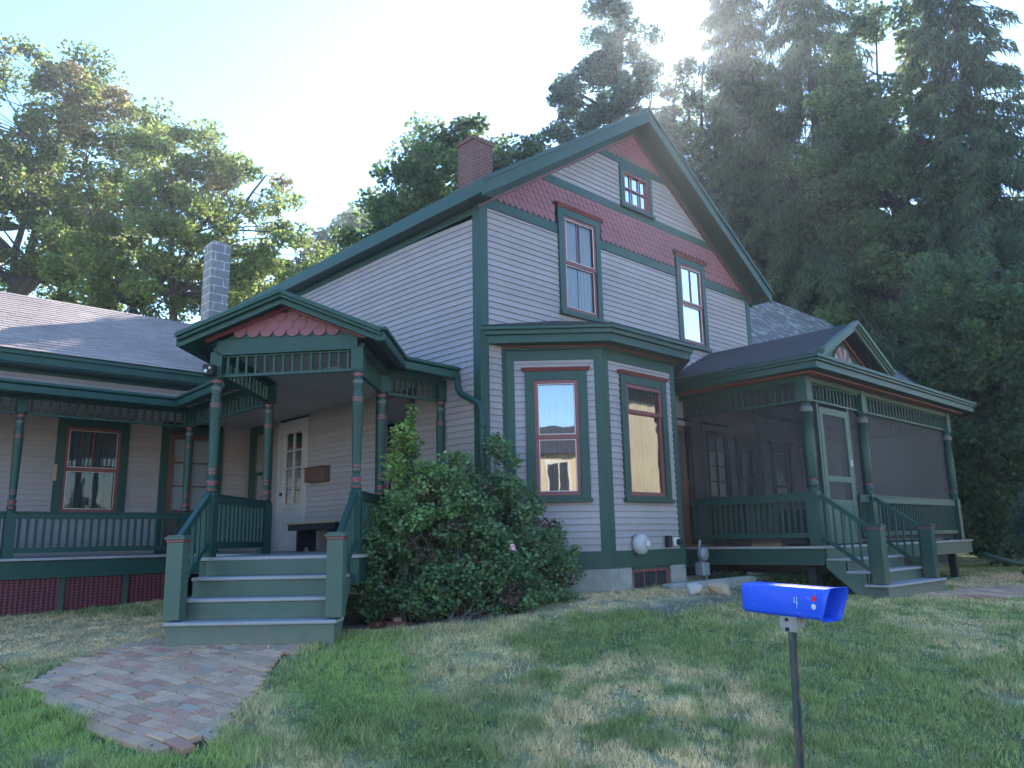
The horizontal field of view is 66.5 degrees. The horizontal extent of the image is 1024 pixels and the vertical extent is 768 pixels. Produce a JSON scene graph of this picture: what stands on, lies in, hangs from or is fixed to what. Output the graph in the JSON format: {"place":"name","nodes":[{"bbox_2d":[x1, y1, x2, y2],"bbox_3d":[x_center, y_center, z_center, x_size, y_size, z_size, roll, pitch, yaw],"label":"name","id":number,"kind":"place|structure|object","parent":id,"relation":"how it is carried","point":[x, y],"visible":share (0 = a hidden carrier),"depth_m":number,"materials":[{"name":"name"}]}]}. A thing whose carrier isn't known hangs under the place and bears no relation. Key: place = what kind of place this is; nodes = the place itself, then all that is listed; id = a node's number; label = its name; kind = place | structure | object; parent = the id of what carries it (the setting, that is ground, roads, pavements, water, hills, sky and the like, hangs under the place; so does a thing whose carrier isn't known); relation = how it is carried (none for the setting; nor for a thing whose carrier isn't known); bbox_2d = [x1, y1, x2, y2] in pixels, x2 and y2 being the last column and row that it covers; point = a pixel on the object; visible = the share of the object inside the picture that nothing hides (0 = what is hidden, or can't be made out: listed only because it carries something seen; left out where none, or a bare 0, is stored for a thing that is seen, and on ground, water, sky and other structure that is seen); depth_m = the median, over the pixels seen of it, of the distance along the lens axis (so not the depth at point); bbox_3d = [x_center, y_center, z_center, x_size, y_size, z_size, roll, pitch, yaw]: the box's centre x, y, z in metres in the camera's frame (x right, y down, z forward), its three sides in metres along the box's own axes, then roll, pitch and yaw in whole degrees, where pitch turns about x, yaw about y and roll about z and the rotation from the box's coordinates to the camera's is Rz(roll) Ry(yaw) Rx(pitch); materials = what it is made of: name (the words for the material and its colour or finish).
{"place":"outdoors","nodes":[
{"label":"outdoors","id":0,"kind":"place"},
{"bbox_2d":[0,553,1023,767],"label":"lawn ground","id":1,"kind":"structure","parent":0,"point":[351,620],"depth_m":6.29,"materials":[{"name":"green plant"}]},
{"bbox_2d":[0,32,195,310],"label":"maple tree","id":2,"kind":"object","parent":1,"relation":"on","point":[84,98],"visible":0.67,"depth_m":30.34,"materials":[{"name":"green plant"}]},
{"bbox_2d":[22,638,303,756],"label":"brick path","id":3,"kind":"structure","parent":1,"relation":"on","point":[112,683],"depth_m":5.96,"materials":[{"name":"grey brick"}]},
{"bbox_2d":[31,115,339,323],"bbox_3d":[-11.665,-1.971,27.880,10.953,17.196,7.016,-1,-11,-3],"label":"maple tree","id":4,"kind":"object","parent":1,"relation":"on","point":[154,265],"visible":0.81,"depth_m":27.42,"materials":[{"name":"green plant"}]},
{"bbox_2d":[229,203,375,308],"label":"birch tree","id":5,"kind":"object","parent":1,"relation":"on","point":[342,218],"visible":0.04,"depth_m":45.59,"materials":[{"name":"green plant"}]},
{"bbox_2d":[370,621,386,628],"bbox_3d":[-1.398,2.530,8.188,0.100,0.065,0.200,-6,-12,23],"label":"loose brick","id":6,"kind":"object","parent":1,"relation":"on","point":[377,624],"visible":0.86,"depth_m":8.12,"materials":[{"name":"red brick"}]},
{"bbox_2d":[389,616,401,621],"bbox_3d":[-1.234,2.514,8.252,0.100,0.105,0.200,3,-12,-22],"label":"loose brick","id":7,"kind":"object","parent":1,"relation":"on","point":[395,618],"visible":0.56,"depth_m":8.18,"materials":[{"name":"red brick"}]},
{"bbox_2d":[386,621,406,627],"bbox_3d":[-1.208,2.519,8.163,0.200,0.065,0.100,-4,-12,16],"label":"loose brick","id":8,"kind":"object","parent":1,"relation":"on","point":[392,624],"visible":0.72,"depth_m":8.12,"materials":[{"name":"red brick"}]},
{"bbox_2d":[318,110,546,262],"bbox_3d":[-2.241,-1.761,26.203,9.014,15.442,5.812,-4,-11,13],"label":"oak tree","id":9,"kind":"object","parent":1,"relation":"on","point":[421,175],"visible":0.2,"depth_m":26.13,"materials":[{"name":"green plant"}]},
{"bbox_2d":[350,403,586,623],"bbox_3d":[-0.515,1.468,9.253,2.964,2.519,1.366,3,-12,-21],"label":"rose bush","id":10,"kind":"object","parent":1,"relation":"on","point":[492,569],"visible":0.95,"depth_m":8.90,"materials":[{"name":"green plant"}]},
{"bbox_2d":[0,107,976,647],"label":"farmhouse","id":11,"kind":"object","parent":1,"relation":"on","point":[610,339],"visible":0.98,"depth_m":11.77,"materials":[{"name":"paint"}]},
{"bbox_2d":[50,414,134,511],"bbox_3d":[-6.972,1.383,12.942,1.207,1.660,0.141,9,-15,-43],"label":"window","id":12,"kind":"structure","parent":11,"relation":"in","point":[110,447],"depth_m":12.98,"materials":[{"name":"clear glass"}]},
{"bbox_2d":[154,426,223,553],"bbox_3d":[-5.774,1.890,13.998,1.110,2.230,0.095,9,-15,-43],"label":"door","id":13,"kind":"structure","parent":11,"relation":"in","point":[170,484],"depth_m":13.95,"materials":[{"name":"green paint"}]},
{"bbox_2d":[202,364,216,376],"bbox_3d":[-3.354,-0.153,8.654,0.120,0.120,0.150,-1,-11,1],"label":"floodlight","id":14,"kind":"object","parent":11,"relation":"attached to","point":[209,370],"visible":1,"depth_m":8.61,"materials":[{"name":"white paint"}]},
{"bbox_2d":[248,425,273,500],"bbox_3d":[-4.654,1.618,14.441,0.141,1.830,0.977,9,-15,-43],"label":"window","id":15,"kind":"structure","parent":11,"relation":"in","point":[255,486],"depth_m":14.61,"materials":[{"name":"green paint"}]},
{"bbox_2d":[274,417,309,550],"bbox_3d":[-3.813,1.746,13.523,0.095,2.250,1.050,9,-15,-43],"label":"door","id":16,"kind":"structure","parent":11,"relation":"in","point":[293,436],"depth_m":13.58,"materials":[{"name":"paint"}]},
{"bbox_2d":[285,520,339,551],"bbox_3d":[-2.914,2.325,11.907,0.420,0.450,1.500,9,-15,-43],"label":"porch bench","id":17,"kind":"object","parent":11,"relation":"on","point":[306,534],"visible":0.68,"depth_m":12.10,"materials":[{"name":"brown wood"}]},
{"bbox_2d":[303,465,329,482],"bbox_3d":[-3.209,1.481,12.805,0.155,0.245,0.620,9,-15,-43],"label":"letter box","id":18,"kind":"object","parent":11,"relation":"attached to","point":[315,474],"visible":1,"depth_m":12.68,"materials":[{"name":"brown wood"}]},
{"bbox_2d":[375,387,415,549],"bbox_3d":[-1.695,1.183,11.363,0.075,2.430,0.960,9,-15,-43],"label":"door","id":19,"kind":"structure","parent":11,"relation":"in","point":[395,407],"depth_m":11.54,"materials":[{"name":"green paint"}]},
{"bbox_2d":[521,366,592,502],"bbox_3d":[0.602,0.664,10.348,0.937,1.800,0.141,-1,-11,0],"label":"window","id":20,"kind":"structure","parent":11,"relation":"in","point":[570,382],"depth_m":10.37,"materials":[{"name":"clear glass"}]},
{"bbox_2d":[554,201,605,321],"bbox_3d":[1.047,-1.828,11.963,1.067,1.740,0.141,9,-15,-43],"label":"window","id":21,"kind":"structure","parent":11,"relation":"in","point":[587,224],"depth_m":12.01,"materials":[{"name":"green paint"}]},
{"bbox_2d":[618,163,655,219],"bbox_3d":[2.122,-3.272,13.303,0.910,0.770,0.095,9,-15,-43],"label":"window","id":22,"kind":"structure","parent":11,"relation":"in","point":[635,191],"depth_m":13.32,"materials":[{"name":"green paint"}]},
{"bbox_2d":[632,533,649,554],"bbox_3d":[1.746,2.129,10.395,0.286,0.286,0.150,9,-15,-43],"label":"vent cover","id":23,"kind":"object","parent":11,"relation":"attached to","point":[641,543],"visible":1,"depth_m":10.34,"materials":[{"name":"paint"}]},
{"bbox_2d":[616,369,675,502],"bbox_3d":[1.876,0.755,10.935,1.157,1.800,0.141,9,-15,-43],"label":"window","id":24,"kind":"structure","parent":11,"relation":"in","point":[657,465],"depth_m":10.99,"materials":[{"name":"clear glass"}]},
{"bbox_2d":[631,565,670,589],"bbox_3d":[1.874,2.641,10.597,0.860,0.330,0.060,9,-15,-43],"label":"basement window","id":25,"kind":"structure","parent":11,"relation":"in","point":[663,567],"depth_m":10.63,"materials":[{"name":"red paint"}]},
{"bbox_2d":[665,536,672,546],"bbox_3d":[2.184,2.192,10.860,0.080,0.160,0.070,9,-15,-43],"label":"utility box","id":26,"kind":"object","parent":11,"relation":"attached to","point":[668,539],"visible":1,"depth_m":10.83,"materials":[{"name":"grey metal"}]},
{"bbox_2d":[672,538,682,545],"bbox_3d":[2.340,2.222,10.998,0.160,0.110,0.080,9,-15,-43],"label":"tap plate","id":27,"kind":"object","parent":11,"relation":"attached to","point":[677,541],"visible":1,"depth_m":10.97,"materials":[{"name":"white paint"}]},
{"bbox_2d":[677,420,701,546],"bbox_3d":[2.841,1.643,12.963,0.750,2.090,0.075,9,-15,-43],"label":"door","id":28,"kind":"structure","parent":11,"relation":"in","point":[680,424],"depth_m":12.99,"materials":[{"name":"paint"}]},
{"bbox_2d":[672,251,711,352],"bbox_3d":[3.227,-1.445,13.988,1.007,1.690,0.141,9,-15,-43],"label":"window","id":29,"kind":"structure","parent":11,"relation":"in","point":[690,275],"depth_m":14.02,"materials":[{"name":"clear glass"}]},
{"bbox_2d":[708,544,726,545],"bbox_3d":[3.642,1.774,13.706,0.950,2.090,0.070,9,-15,-43],"label":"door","id":30,"kind":"structure","parent":11,"relation":"in","point":[708,544],"depth_m":13.35,"materials":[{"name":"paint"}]},
{"bbox_2d":[814,403,861,544],"bbox_3d":[5.062,1.396,12.100,1.130,2.130,0.090,9,-15,-43],"label":"screen door","id":31,"kind":"structure","parent":11,"relation":"in","point":[838,482],"depth_m":12.09,"materials":[{"name":"grey paint"}]},
{"bbox_2d":[0,578,1023,764],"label":"fallen leaves","id":32,"kind":"object","parent":1,"relation":"on","point":[494,760],"visible":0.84,"depth_m":6.20,"materials":[{"name":"plant"}]},
{"bbox_2d":[535,0,688,155],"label":"fir tree","id":33,"kind":"object","parent":1,"relation":"on","point":[602,68],"visible":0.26,"depth_m":38.56,"materials":[{"name":"green plant"}]},
{"bbox_2d":[686,582,701,594],"bbox_3d":[2.291,2.570,9.807,0.179,0.150,0.270,0,-11,-6],"label":"rock","id":34,"kind":"object","parent":1,"relation":"on","point":[694,588],"visible":1,"depth_m":9.72,"materials":[{"name":"white stone"}]},
{"bbox_2d":[695,540,709,579],"bbox_3d":[2.896,2.714,11.742,0.331,0.731,0.175,9,-15,-43],"label":"gas meter","id":35,"kind":"object","parent":1,"relation":"on","point":[702,568],"visible":0.93,"depth_m":11.65,"materials":[{"name":"grey metal"}]},
{"bbox_2d":[662,576,754,589],"bbox_3d":[2.780,2.806,10.902,1.863,0.170,0.140,7,-14,-37],"label":"edging","id":36,"kind":"object","parent":1,"relation":"on","point":[739,581],"visible":0.52,"depth_m":10.93,"materials":[{"name":"concrete"}]},
{"bbox_2d":[707,582,730,594],"bbox_3d":[2.612,2.575,9.847,0.292,0.156,0.202,-5,-12,17],"label":"rock","id":37,"kind":"object","parent":1,"relation":"on","point":[719,587],"visible":0.91,"depth_m":9.78,"materials":[{"name":"beige stone"}]},
{"bbox_2d":[658,55,796,264],"bbox_3d":[9.150,-3.910,35.680,8.811,23.200,8.762,9,-15,-43],"label":"larch tree","id":38,"kind":"object","parent":1,"relation":"on","point":[697,100],"visible":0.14,"depth_m":35.66,"materials":[{"name":"green plant"}]},
{"bbox_2d":[684,0,822,312],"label":"spruce tree","id":39,"kind":"object","parent":1,"relation":"on","point":[720,18],"visible":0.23,"depth_m":35.41,"materials":[{"name":"green plant"}]},
{"bbox_2d":[747,572,774,582],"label":"stone slab","id":40,"kind":"structure","parent":1,"relation":"on","point":[751,573],"depth_m":11.95,"materials":[{"name":"concrete"}]},
{"bbox_2d":[690,569,868,588],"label":"weeds","id":41,"kind":"object","parent":1,"relation":"on","point":[799,578],"visible":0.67,"depth_m":11.77,"materials":[{"name":"green plant"}]},
{"bbox_2d":[742,582,848,767],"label":"mailbox","id":42,"kind":"object","parent":1,"relation":"on","point":[793,606],"visible":1,"depth_m":3.04,"materials":[{"name":"blue plastic"}]},
{"bbox_2d":[734,190,924,337],"bbox_3d":[12.873,-0.835,33.577,15.218,16.197,9.080,-8,-13,30],"label":"elm tree","id":43,"kind":"object","parent":1,"relation":"on","point":[776,283],"visible":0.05,"depth_m":32.08,"materials":[{"name":"green plant"}]},
{"bbox_2d":[727,0,972,519],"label":"spruce tree","id":44,"kind":"object","parent":1,"relation":"on","point":[797,57],"visible":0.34,"depth_m":32.35,"materials":[{"name":"green plant"}]},
{"bbox_2d":[773,0,1023,379],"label":"spruce tree","id":45,"kind":"object","parent":1,"relation":"on","point":[867,127],"visible":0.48,"depth_m":29.79,"materials":[{"name":"green plant"}]},
{"bbox_2d":[886,249,1023,566],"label":"elm tree","id":46,"kind":"object","parent":1,"relation":"on","point":[983,367],"visible":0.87,"depth_m":18.90,"materials":[{"name":"green plant"}]},
{"bbox_2d":[888,0,1023,529],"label":"spruce tree","id":47,"kind":"object","parent":1,"relation":"on","point":[992,143],"visible":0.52,"depth_m":26.56,"materials":[{"name":"green plant"}]},
{"bbox_2d":[915,584,1023,599],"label":"flagstone path","id":48,"kind":"structure","parent":1,"relation":"on","point":[1002,592],"depth_m":11.52,"materials":[{"name":"stone"}]},
{"bbox_2d":[982,551,1023,565],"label":"drain pipe","id":49,"kind":"object","parent":1,"relation":"on","point":[1000,559],"visible":1,"depth_m":15.28,"materials":[{"name":"green metal"}]},
{"bbox_2d":[1002,487,1023,573],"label":"lilac shrub","id":50,"kind":"object","parent":1,"relation":"on","point":[1018,522],"visible":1,"depth_m":14.05,"materials":[{"name":"green plant"}]},
{"bbox_2d":[0,0,1023,323],"label":"sky","id":51,"kind":"structure","parent":0,"point":[316,92],"materials":[{"name":"white"}]},
{"bbox_2d":[727,544,750,545],"bbox_3d":[3.746,2.282,12.655,0.420,0.680,0.440,9,-15,-43],"label":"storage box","id":52,"kind":"object","parent":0,"point":[738,544],"visible":0.13,"depth_m":12.44,"materials":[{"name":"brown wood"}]},
{"bbox_2d":[751,544,786,545],"bbox_3d":[4.089,2.180,12.304,0.460,0.730,0.540,9,-15,-43],"label":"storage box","id":53,"kind":"object","parent":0,"point":[768,544],"visible":0.14,"depth_m":12.05,"materials":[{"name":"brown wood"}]},
{"bbox_2d":[787,543,810,545],"bbox_3d":[4.398,2.195,11.896,0.380,0.530,0.340,9,-15,-43],"label":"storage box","id":54,"kind":"object","parent":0,"point":[798,544],"visible":0.15,"depth_m":11.70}
]}

